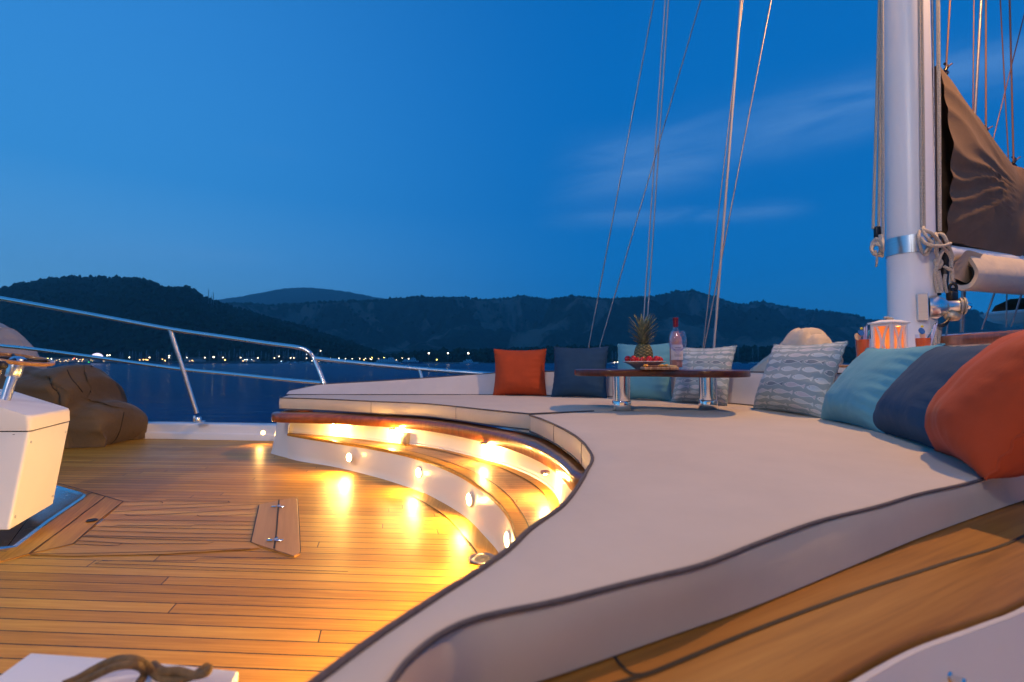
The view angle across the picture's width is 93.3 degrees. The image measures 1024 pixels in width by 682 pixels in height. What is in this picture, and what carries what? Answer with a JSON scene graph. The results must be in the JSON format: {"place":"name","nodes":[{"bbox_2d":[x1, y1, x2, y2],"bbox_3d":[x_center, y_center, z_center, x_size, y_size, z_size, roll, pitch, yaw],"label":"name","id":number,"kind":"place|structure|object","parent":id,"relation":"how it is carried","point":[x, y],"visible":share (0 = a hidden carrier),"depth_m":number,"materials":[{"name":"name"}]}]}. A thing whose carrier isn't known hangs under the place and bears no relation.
{"place":"outdoors","nodes":[
{"label":"outdoors","id":0,"kind":"place"},
{"bbox_2d":[56,361,116,362],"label":"quay","id":1,"kind":"structure","parent":0,"point":[86,362],"depth_m":647.41,"materials":[{"name":"grey stone"}]},
{"bbox_2d":[0,277,359,361],"bbox_3d":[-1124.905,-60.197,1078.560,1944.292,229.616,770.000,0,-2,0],"label":"hill","id":2,"kind":"structure","parent":0,"point":[113,309],"depth_m":834.18,"materials":[{"name":"plant"}]},
{"bbox_2d":[0,274,856,361],"bbox_3d":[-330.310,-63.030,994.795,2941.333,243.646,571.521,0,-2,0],"label":"forest","id":3,"kind":"object","parent":2,"relation":"on","point":[328,343],"visible":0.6,"depth_m":834.59,"materials":[{"name":"green plant"}]},
{"bbox_2d":[217,287,382,304],"bbox_3d":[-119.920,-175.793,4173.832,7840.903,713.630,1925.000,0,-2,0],"label":"hill","id":4,"kind":"structure","parent":0,"point":[291,295],"depth_m":4451.74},
{"bbox_2d":[47,363,849,427],"bbox_3d":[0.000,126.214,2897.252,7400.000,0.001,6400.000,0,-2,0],"label":"sea","id":5,"kind":"structure","parent":0,"point":[155,394],"depth_m":51.55,"materials":[{"name":"liquid"}]},
{"bbox_2d":[138,361,331,362],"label":"breakwater","id":6,"kind":"object","parent":5,"relation":"in","point":[227,362],"visible":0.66,"depth_m":617.77,"materials":[{"name":"grey stone"}]},
{"bbox_2d":[374,357,400,362],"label":"ferry","id":7,"kind":"object","parent":5,"relation":"on","point":[389,360],"visible":0.88,"depth_m":611.12,"materials":[{"name":"blue"}]},
{"bbox_2d":[401,356,422,362],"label":"ferry","id":8,"kind":"object","parent":5,"relation":"on","point":[412,360],"visible":0.86,"depth_m":611.75,"materials":[{"name":"blue"}]},
{"bbox_2d":[423,362,483,362],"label":"pier","id":9,"kind":"structure","parent":5,"relation":"in","point":[446,362],"depth_m":619.89,"materials":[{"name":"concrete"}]},
{"bbox_2d":[459,359,477,362],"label":"patrol boat","id":10,"kind":"object","parent":5,"relation":"on","point":[468,361],"visible":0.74,"depth_m":611.90,"materials":[{"name":"blue"}]},
{"bbox_2d":[0,439,909,681],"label":"deck","id":11,"kind":"structure","parent":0,"point":[394,550],"depth_m":1.73,"materials":[{"name":"brown wood"}]},
{"bbox_2d":[0,352,85,550],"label":"helm console","id":12,"kind":"object","parent":11,"relation":"on","point":[34,498],"visible":1,"depth_m":2.22,"materials":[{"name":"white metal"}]},
{"bbox_2d":[0,483,123,561],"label":"deck king board","id":13,"kind":"object","parent":11,"relation":"on","point":[71,526],"visible":0.99,"depth_m":2.23,"materials":[{"name":"brown wood"}]},
{"bbox_2d":[85,518,102,524],"bbox_3d":[-2.014,0.863,2.317,0.081,0.015,0.154,2,-3,-32],"label":"deck socket","id":14,"kind":"object","parent":13,"relation":"on","point":[92,519],"visible":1,"depth_m":2.31,"materials":[{"name":"metal"}]},
{"bbox_2d":[0,364,147,447],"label":"bean bag","id":15,"kind":"object","parent":11,"relation":"on","point":[93,400],"visible":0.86,"depth_m":4.41,"materials":[{"name":"brown fabric"}]},
{"bbox_2d":[0,653,237,681],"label":"winch box","id":16,"kind":"object","parent":11,"relation":"on","point":[32,667],"visible":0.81,"depth_m":0.73,"materials":[{"name":"white paint"}]},
{"bbox_2d":[62,654,212,681],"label":"mooring rope","id":17,"kind":"object","parent":16,"relation":"on","point":[155,670],"visible":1,"depth_m":0.69,"materials":[{"name":"beige fabric"}]},
{"bbox_2d":[30,497,347,571],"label":"deck planks","id":18,"kind":"object","parent":11,"relation":"on","point":[130,527],"visible":1,"depth_m":2.18,"materials":[{"name":"brown wood"}]},
{"bbox_2d":[250,498,300,556],"bbox_3d":[-1.106,0.859,2.274,0.194,0.022,0.897,1,-3,-25],"label":"deck hatch","id":19,"kind":"object","parent":11,"relation":"on","point":[277,525],"visible":1,"depth_m":2.22,"materials":[{"name":"brown wood"}]},
{"bbox_2d":[143,421,547,440],"bbox_3d":[-1.262,1.647,3.585,13.692,1.752,4.216,-1,-3,26],"label":"bulwark","id":20,"kind":"object","parent":11,"relation":"attached to","point":[213,431],"visible":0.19,"depth_m":4.78,"materials":[{"name":"white paint"}]},
{"bbox_2d":[0,323,46,368],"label":"covered raft","id":21,"kind":"object","parent":20,"relation":"on","point":[9,336],"visible":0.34,"depth_m":5.04,"materials":[{"name":"beige fabric"}]},
{"bbox_2d":[0,296,492,422],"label":"guard rail","id":22,"kind":"object","parent":20,"relation":"on","point":[184,370],"visible":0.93,"depth_m":4.66,"materials":[{"name":"silver metal"}]},
{"bbox_2d":[588,0,654,347],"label":"shroud","id":23,"kind":"object","parent":20,"relation":"on","point":[621,172],"visible":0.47,"depth_m":4.42,"materials":[{"name":"metal"}]},
{"bbox_2d":[599,0,700,346],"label":"shroud","id":24,"kind":"object","parent":20,"relation":"on","point":[650,172],"visible":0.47,"depth_m":4.42,"materials":[{"name":"metal"}]},
{"bbox_2d":[643,0,665,319],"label":"shroud","id":25,"kind":"object","parent":20,"relation":"attached to","point":[654,155],"visible":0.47,"depth_m":4.43,"materials":[{"name":"grey metal"}]},
{"bbox_2d":[647,0,668,315],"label":"shroud","id":26,"kind":"object","parent":20,"relation":"on","point":[658,157],"visible":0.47,"depth_m":4.43,"materials":[{"name":"grey metal"}]},
{"bbox_2d":[702,0,743,347],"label":"shroud","id":27,"kind":"object","parent":20,"relation":"on","point":[719,200],"visible":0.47,"depth_m":4.44,"materials":[{"name":"metal"}]},
{"bbox_2d":[713,0,741,347],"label":"shroud","id":28,"kind":"object","parent":20,"relation":"attached to","point":[727,168],"visible":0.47,"depth_m":4.42,"materials":[{"name":"grey metal"}]},
{"bbox_2d":[704,0,771,347],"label":"shroud","id":29,"kind":"object","parent":20,"relation":"on","point":[738,167],"visible":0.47,"depth_m":4.42,"materials":[{"name":"metal"}]},
{"bbox_2d":[750,327,842,370],"bbox_3d":[2.200,0.188,3.861,0.612,0.590,0.503,0,-2,0],"label":"covered ventilator","id":30,"kind":"object","parent":20,"relation":"on","point":[805,336],"visible":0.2,"depth_m":3.79,"materials":[{"name":"beige fabric"}]},
{"bbox_2d":[271,409,584,552],"bbox_3d":[-0.565,0.685,2.598,1.368,0.389,4.736,1,-3,-26],"label":"sunbed base","id":31,"kind":"object","parent":11,"relation":"on","point":[500,489],"visible":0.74,"depth_m":2.84,"materials":[{"name":"wood"}]},
{"bbox_2d":[279,395,752,429],"bbox_3d":[-0.177,0.481,3.504,3.554,0.100,1.642,0,-2,0],"label":"seat cushion","id":32,"kind":"object","parent":31,"relation":"on","point":[511,411],"visible":0.8,"depth_m":3.38,"materials":[{"name":"fabric"}]},
{"bbox_2d":[285,372,494,394],"bbox_3d":[-1.033,0.369,4.223,1.835,0.195,0.162,0,-2,0],"label":"backrest cushion","id":33,"kind":"object","parent":32,"relation":"on","point":[476,384],"visible":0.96,"depth_m":4.20,"materials":[{"name":"fabric"}]},
{"bbox_2d":[493,349,546,395],"bbox_3d":[0.067,0.263,4.104,0.457,0.396,0.184,0,-2,0],"label":"throw pillow","id":34,"kind":"object","parent":32,"relation":"on","point":[521,372],"visible":1,"depth_m":4.05,"materials":[{"name":"orange fabric"}]},
{"bbox_2d":[551,346,608,397],"bbox_3d":[0.543,0.247,3.897,0.455,0.410,0.171,-1,-3,20],"label":"throw pillow","id":35,"kind":"object","parent":32,"relation":"on","point":[567,380],"visible":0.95,"depth_m":3.85,"materials":[{"name":"blue fabric"}]},
{"bbox_2d":[517,371,763,405],"bbox_3d":[0.946,0.331,3.672,2.351,0.224,0.469,-2,-3,36],"label":"backrest cushion","id":36,"kind":"object","parent":32,"relation":"on","point":[742,391],"visible":0.16,"depth_m":3.27,"materials":[{"name":"fabric"}]},
{"bbox_2d":[617,343,671,400],"bbox_3d":[0.987,0.227,3.637,0.448,0.428,0.186,-2,-3,33],"label":"throw pillow","id":37,"kind":"object","parent":32,"relation":"on","point":[656,388],"visible":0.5,"depth_m":3.55,"materials":[{"name":"teal fabric"}]},
{"bbox_2d":[671,345,736,405],"bbox_3d":[1.306,0.231,3.326,0.207,0.394,0.413,2,-3,-39],"label":"throw pillow","id":38,"kind":"object","parent":32,"relation":"on","point":[686,389],"visible":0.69,"depth_m":3.28,"materials":[{"name":"fabric"}]},
{"bbox_2d":[306,407,1023,681],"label":"seat cushion","id":39,"kind":"object","parent":31,"relation":"on","point":[654,525],"visible":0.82,"depth_m":0.85,"materials":[{"name":"fabric"}]},
{"bbox_2d":[574,369,750,410],"bbox_3d":[0.862,0.288,2.859,0.989,0.239,0.538,-1,-3,22],"label":"table","id":40,"kind":"object","parent":39,"relation":"on","point":[707,400],"visible":0.98,"depth_m":2.81,"materials":[{"name":"brown wood"}]},
{"bbox_2d":[622,361,666,368],"bbox_3d":[0.786,0.144,2.874,0.254,0.048,0.254,0,-2,0],"label":"fruit plate","id":41,"kind":"object","parent":40,"relation":"on","point":[636,364],"visible":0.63,"depth_m":2.79,"materials":[{"name":"white ceramic"}]},
{"bbox_2d":[629,355,636,360],"bbox_3d":[0.709,0.104,2.825,0.048,0.046,0.041,0,-2,0],"label":"strawberry","id":42,"kind":"object","parent":41,"relation":"on","point":[633,358],"visible":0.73,"depth_m":2.81,"materials":[{"name":"red plant"}]},
{"bbox_2d":[628,313,658,357],"bbox_3d":[0.788,-0.010,2.907,0.173,0.326,0.178,0,-2,0],"label":"pineapple","id":43,"kind":"object","parent":41,"relation":"on","point":[643,348],"visible":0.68,"depth_m":2.88,"materials":[{"name":"green plant"}]},
{"bbox_2d":[646,356,652,360],"bbox_3d":[0.794,0.105,2.799,0.042,0.042,0.041,0,-2,0],"label":"strawberry","id":44,"kind":"object","parent":41,"relation":"on","point":[649,358],"visible":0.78,"depth_m":2.79,"materials":[{"name":"red plant"}]},
{"bbox_2d":[653,356,659,360],"bbox_3d":[0.842,0.105,2.814,0.042,0.043,0.044,0,-2,0],"label":"strawberry","id":45,"kind":"object","parent":41,"relation":"on","point":[656,358],"visible":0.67,"depth_m":2.80,"materials":[{"name":"red plant"}]},
{"bbox_2d":[640,367,678,369],"bbox_3d":[0.805,0.150,2.647,0.185,0.015,0.110,0,-2,3],"label":"serving board","id":46,"kind":"object","parent":40,"relation":"on","point":[659,368],"visible":0.98,"depth_m":2.59,"materials":[{"name":"brown wood"}]},
{"bbox_2d":[670,317,682,366],"bbox_3d":[1.022,0.013,3.015,0.081,0.320,0.082,0,-2,0],"label":"wine bottle","id":47,"kind":"object","parent":40,"relation":"on","point":[676,352],"visible":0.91,"depth_m":2.98,"materials":[{"name":"pink glass"}]},
{"bbox_2d":[752,341,847,417],"bbox_3d":[1.584,0.204,2.709,0.230,0.394,0.512,1,-3,-13],"label":"throw pillow","id":48,"kind":"object","parent":39,"relation":"on","point":[800,379],"visible":0.93,"depth_m":2.60,"materials":[{"name":"fabric"}]},
{"bbox_2d":[821,343,944,433],"bbox_3d":[1.605,0.199,2.156,0.276,0.357,0.545,0,-2,9],"label":"throw pillow","id":49,"kind":"object","parent":39,"relation":"on","point":[863,382],"visible":0.76,"depth_m":2.06,"materials":[{"name":"teal fabric"}]},
{"bbox_2d":[873,345,987,448],"bbox_3d":[1.514,0.182,1.719,0.280,0.354,0.550,-1,-3,16],"label":"throw pillow","id":50,"kind":"object","parent":39,"relation":"on","point":[905,399],"visible":0.53,"depth_m":1.69,"materials":[{"name":"blue fabric"}]},
{"bbox_2d":[925,330,1023,479],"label":"throw pillow","id":51,"kind":"object","parent":39,"relation":"on","point":[974,417],"visible":1,"depth_m":1.22,"materials":[{"name":"orange fabric"}]},
{"bbox_2d":[411,493,497,555],"bbox_3d":[-0.220,0.839,1.730,0.429,0.001,2.240,0,-2,-8],"label":"deck margin board","id":52,"kind":"object","parent":11,"relation":"on","point":[476,538],"visible":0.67,"depth_m":2.26,"materials":[{"name":"brown wood"}]},
{"bbox_2d":[469,552,493,564],"bbox_3d":[-0.115,0.843,1.873,0.104,0.008,0.104,0,-2,0],"label":"light","id":53,"kind":"object","parent":52,"relation":"on","point":[480,558],"visible":0.94,"depth_m":1.88,"materials":[{"name":"metal"}]},
{"bbox_2d":[538,500,1023,681],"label":"hatch coaming","id":54,"kind":"object","parent":11,"relation":"on","point":[945,604],"visible":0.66,"depth_m":0.71,"materials":[{"name":"brown wood"}]},
{"bbox_2d":[838,364,849,372],"bbox_3d":[2.434,0.496,2.395,1.282,0.750,2.020,0,-2,0],"label":"side ledge","id":55,"kind":"object","parent":11,"relation":"on","point":[842,367],"visible":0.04,"depth_m":2.75,"materials":[{"name":"white wood"}]},
{"bbox_2d":[855,325,869,356],"bbox_3d":[1.941,0.025,2.674,0.070,0.223,0.079,-2,-3,37],"label":"cocktail glass","id":56,"kind":"object","parent":55,"relation":"on","point":[862,345],"visible":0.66,"depth_m":2.67,"materials":[{"name":"orange glass"}]},
{"bbox_2d":[867,316,910,348],"bbox_3d":[2.142,0.001,2.744,0.142,0.278,0.142,1,-3,-16],"label":"candle lantern","id":57,"kind":"object","parent":55,"relation":"on","point":[890,333],"visible":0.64,"depth_m":2.71,"materials":[{"name":"white paint"}]},
{"bbox_2d":[884,0,937,347],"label":"mast","id":58,"kind":"object","parent":55,"relation":"on","point":[909,268],"visible":0.65,"depth_m":3.05,"materials":[{"name":"metal"}]},
{"bbox_2d":[871,0,879,228],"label":"halyard","id":59,"kind":"object","parent":58,"relation":"attached to","point":[875,126],"visible":1,"depth_m":3.10,"materials":[{"name":"fabric"}]},
{"bbox_2d":[877,0,880,225],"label":"halyard","id":60,"kind":"object","parent":58,"relation":"attached to","point":[879,176],"visible":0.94,"depth_m":3.08,"materials":[{"name":"fabric"}]},
{"bbox_2d":[869,226,884,266],"bbox_3d":[2.287,-0.595,3.030,0.076,0.266,0.121,-2,-3,37],"label":"rope coil","id":61,"kind":"object","parent":60,"relation":"hanging from","point":[879,239],"visible":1,"depth_m":3.01,"materials":[{"name":"beige fabric"}]},
{"bbox_2d":[881,0,884,251],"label":"halyard","id":62,"kind":"object","parent":58,"relation":"attached to","point":[882,137],"visible":0.9,"depth_m":3.06,"materials":[{"name":"fabric"}]},
{"bbox_2d":[921,0,925,226],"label":"halyard","id":63,"kind":"object","parent":58,"relation":"hanging from","point":[923,114],"visible":0.98,"depth_m":2.98,"materials":[{"name":"fabric"}]},
{"bbox_2d":[931,0,935,223],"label":"halyard","id":64,"kind":"object","parent":58,"relation":"hanging from","point":[933,68],"visible":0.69,"depth_m":3.10,"materials":[{"name":"fabric"}]},
{"bbox_2d":[917,226,955,344],"bbox_3d":[2.586,-0.335,2.918,0.281,0.736,0.095,1,-3,-19],"label":"knotted rope","id":65,"kind":"object","parent":58,"relation":"hanging from","point":[938,282],"visible":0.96,"depth_m":2.92,"materials":[{"name":"beige fabric"}]},
{"bbox_2d":[918,0,922,227],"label":"halyard","id":66,"kind":"object","parent":65,"relation":"on","point":[920,113],"visible":1,"depth_m":2.97,"materials":[{"name":"fabric"}]},
{"bbox_2d":[936,0,941,231],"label":"halyard","id":67,"kind":"object","parent":58,"relation":"hanging from","point":[939,174],"visible":1,"depth_m":3.06,"materials":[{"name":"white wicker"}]},
{"bbox_2d":[916,293,971,320],"bbox_3d":[2.621,-0.204,2.941,0.268,0.172,0.150,-1,-3,30],"label":"mast winch","id":68,"kind":"object","parent":58,"relation":"attached to","point":[932,307],"visible":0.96,"depth_m":2.91,"materials":[{"name":"metal"}]},
{"bbox_2d":[937,236,957,300],"bbox_3d":[2.727,-0.462,3.054,0.090,0.434,0.131,1,-3,-25],"label":"gooseneck","id":69,"kind":"object","parent":58,"relation":"attached to","point":[952,294],"visible":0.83,"depth_m":3.03,"materials":[{"name":"grey metal"}]},
{"bbox_2d":[951,245,1023,261],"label":"boom","id":70,"kind":"object","parent":69,"relation":"attached to","point":[958,251],"visible":0.27,"depth_m":3.35,"materials":[{"name":"paint"}]},
{"bbox_2d":[934,66,1023,255],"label":"sail cover","id":71,"kind":"object","parent":70,"relation":"attached to","point":[982,192],"visible":0.89,"depth_m":3.35,"materials":[{"name":"brown fabric"}]},
{"bbox_2d":[945,0,950,72],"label":"lazy jack","id":72,"kind":"object","parent":71,"relation":"attached to","point":[947,41],"visible":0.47,"depth_m":3.39,"materials":[{"name":"beige fabric"}]},
{"bbox_2d":[943,62,952,74],"bbox_3d":[3.020,-1.865,3.358,0.079,0.157,0.044,1,-3,-24],"label":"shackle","id":73,"kind":"object","parent":71,"relation":"attached to","point":[945,68],"visible":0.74,"depth_m":3.35,"materials":[{"name":"grey metal"}]},
{"bbox_2d":[972,0,974,110],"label":"lazy jack","id":74,"kind":"object","parent":71,"relation":"attached to","point":[973,59],"visible":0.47,"depth_m":3.51,"materials":[{"name":"red"}]},
{"bbox_2d":[974,0,982,114],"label":"lazy jack","id":75,"kind":"object","parent":71,"relation":"attached to","point":[978,55],"visible":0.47,"depth_m":3.54,"materials":[{"name":"fabric"}]},
{"bbox_2d":[985,0,986,127],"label":"lazy jack","id":76,"kind":"object","parent":71,"relation":"attached to","point":[986,63],"visible":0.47,"depth_m":3.59,"materials":[{"name":"beige fabric"}]},
{"bbox_2d":[949,250,1023,294],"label":"boom","id":77,"kind":"object","parent":71,"relation":"hanging from","point":[976,271],"visible":0.93,"depth_m":3.31,"materials":[{"name":"beige fabric"}]},
{"bbox_2d":[1000,0,1008,158],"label":"lazy jack","id":78,"kind":"object","parent":71,"relation":"attached to","point":[1004,80],"visible":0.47,"depth_m":3.70,"materials":[{"name":"red"}]},
{"bbox_2d":[993,15,1023,138],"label":"lazy jack","id":79,"kind":"object","parent":71,"relation":"attached to","point":[1007,79],"visible":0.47,"depth_m":3.72,"materials":[{"name":"red"}]},
{"bbox_2d":[1009,0,1014,165],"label":"lazy jack","id":80,"kind":"object","parent":71,"relation":"attached to","point":[1011,81],"visible":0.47,"depth_m":3.74,"materials":[{"name":"red"}]},
{"bbox_2d":[915,323,937,346],"bbox_3d":[2.165,0.018,2.525,0.103,0.224,0.068,0,-2,0],"label":"cocktail glass","id":81,"kind":"object","parent":55,"relation":"on","point":[922,340],"visible":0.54,"depth_m":2.51,"materials":[{"name":"orange glass"}]},
{"bbox_2d":[940,329,1023,346],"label":"cabin coaming","id":82,"kind":"object","parent":55,"relation":"on","point":[978,339],"visible":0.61,"depth_m":2.65,"materials":[{"name":"brown wood"}]},
{"bbox_2d":[0,0,1023,319],"label":"sky","id":83,"kind":"structure","parent":0,"point":[385,149],"materials":[{"name":"blue"}]},
{"bbox_2d":[232,292,1023,354],"bbox_3d":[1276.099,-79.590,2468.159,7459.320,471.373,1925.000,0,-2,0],"label":"hill","id":84,"kind":"structure","parent":0,"point":[565,322],"depth_m":1889.22,"materials":[{"name":"plant"}]},
{"bbox_2d":[223,289,1019,333],"bbox_3d":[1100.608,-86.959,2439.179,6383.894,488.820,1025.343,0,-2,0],"label":"mountain forest","id":85,"kind":"object","parent":84,"relation":"on","point":[308,303],"visible":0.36,"depth_m":2211.47,"materials":[{"name":"green plant"}]},
{"bbox_2d":[423,352,855,361],"bbox_3d":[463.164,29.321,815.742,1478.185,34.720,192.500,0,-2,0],"label":"hill","id":86,"kind":"structure","parent":0,"point":[550,360],"depth_m":741.66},
{"bbox_2d":[484,362,850,362],"bbox_3d":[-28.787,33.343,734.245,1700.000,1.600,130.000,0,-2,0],"label":"shore","id":87,"kind":"structure","parent":0,"point":[617,362],"depth_m":669.34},
{"bbox_2d":[48,357,58,361],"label":"waterfront house","id":88,"kind":"structure","parent":87,"relation":"on","point":[55,359],"depth_m":667.98,"materials":[{"name":"paint"}]},
{"bbox_2d":[58,357,77,361],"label":"waterfront house","id":89,"kind":"structure","parent":87,"relation":"on","point":[65,359],"depth_m":666.96,"materials":[{"name":"paint"}]},
{"bbox_2d":[77,358,89,361],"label":"waterfront house","id":90,"kind":"structure","parent":87,"relation":"on","point":[83,360],"depth_m":667.02,"materials":[{"name":"paint"}]},
{"bbox_2d":[90,353,102,361],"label":"dome tent","id":91,"kind":"object","parent":87,"relation":"on","point":[96,360],"visible":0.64,"depth_m":665.18,"materials":[{"name":"grey"}]},
{"bbox_2d":[184,357,205,361],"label":"waterfront house","id":92,"kind":"structure","parent":87,"relation":"on","point":[194,359],"depth_m":667.50,"materials":[{"name":"paint"}]},
{"bbox_2d":[241,357,259,361],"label":"waterfront house","id":93,"kind":"structure","parent":87,"relation":"on","point":[257,359],"depth_m":667.98,"materials":[{"name":"paint"}]},
{"bbox_2d":[869,332,982,347],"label":"cabin roof","id":94,"kind":"structure","parent":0,"point":[942,335],"depth_m":4.97,"materials":[{"name":"white paint"}]},
{"bbox_2d":[959,291,965,331],"bbox_3d":[4.418,-0.312,4.738,0.074,0.454,0.036,0,-2,0],"label":"stay","id":95,"kind":"object","parent":94,"relation":"attached to","point":[962,320],"visible":0.35,"depth_m":4.72,"materials":[{"name":"metal"}]},
{"bbox_2d":[981,293,994,329],"bbox_3d":[4.676,-0.318,4.738,0.173,0.413,0.016,0,-2,0],"label":"stay","id":96,"kind":"object","parent":94,"relation":"attached to","point":[988,310],"visible":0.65,"depth_m":4.73,"materials":[{"name":"metal"}]},
{"bbox_2d":[980,298,1023,326],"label":"dinghy","id":97,"kind":"object","parent":94,"relation":"on","point":[997,314],"visible":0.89,"depth_m":5.46,"materials":[{"name":"grey"}]},
{"bbox_2d":[1006,294,1007,326],"bbox_3d":[4.849,-0.324,4.738,0.033,0.380,0.012,0,-2,0],"label":"stay","id":98,"kind":"object","parent":94,"relation":"attached to","point":[1006,307],"visible":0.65,"depth_m":4.74,"materials":[{"name":"metal"}]},
{"bbox_2d":[1010,295,1021,327],"bbox_3d":[4.956,-0.336,4.739,0.162,0.409,0.016,0,-2,0],"label":"stay","id":99,"kind":"object","parent":94,"relation":"attached to","point":[1015,312],"visible":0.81,"depth_m":4.73,"materials":[{"name":"metal"}]}
]}

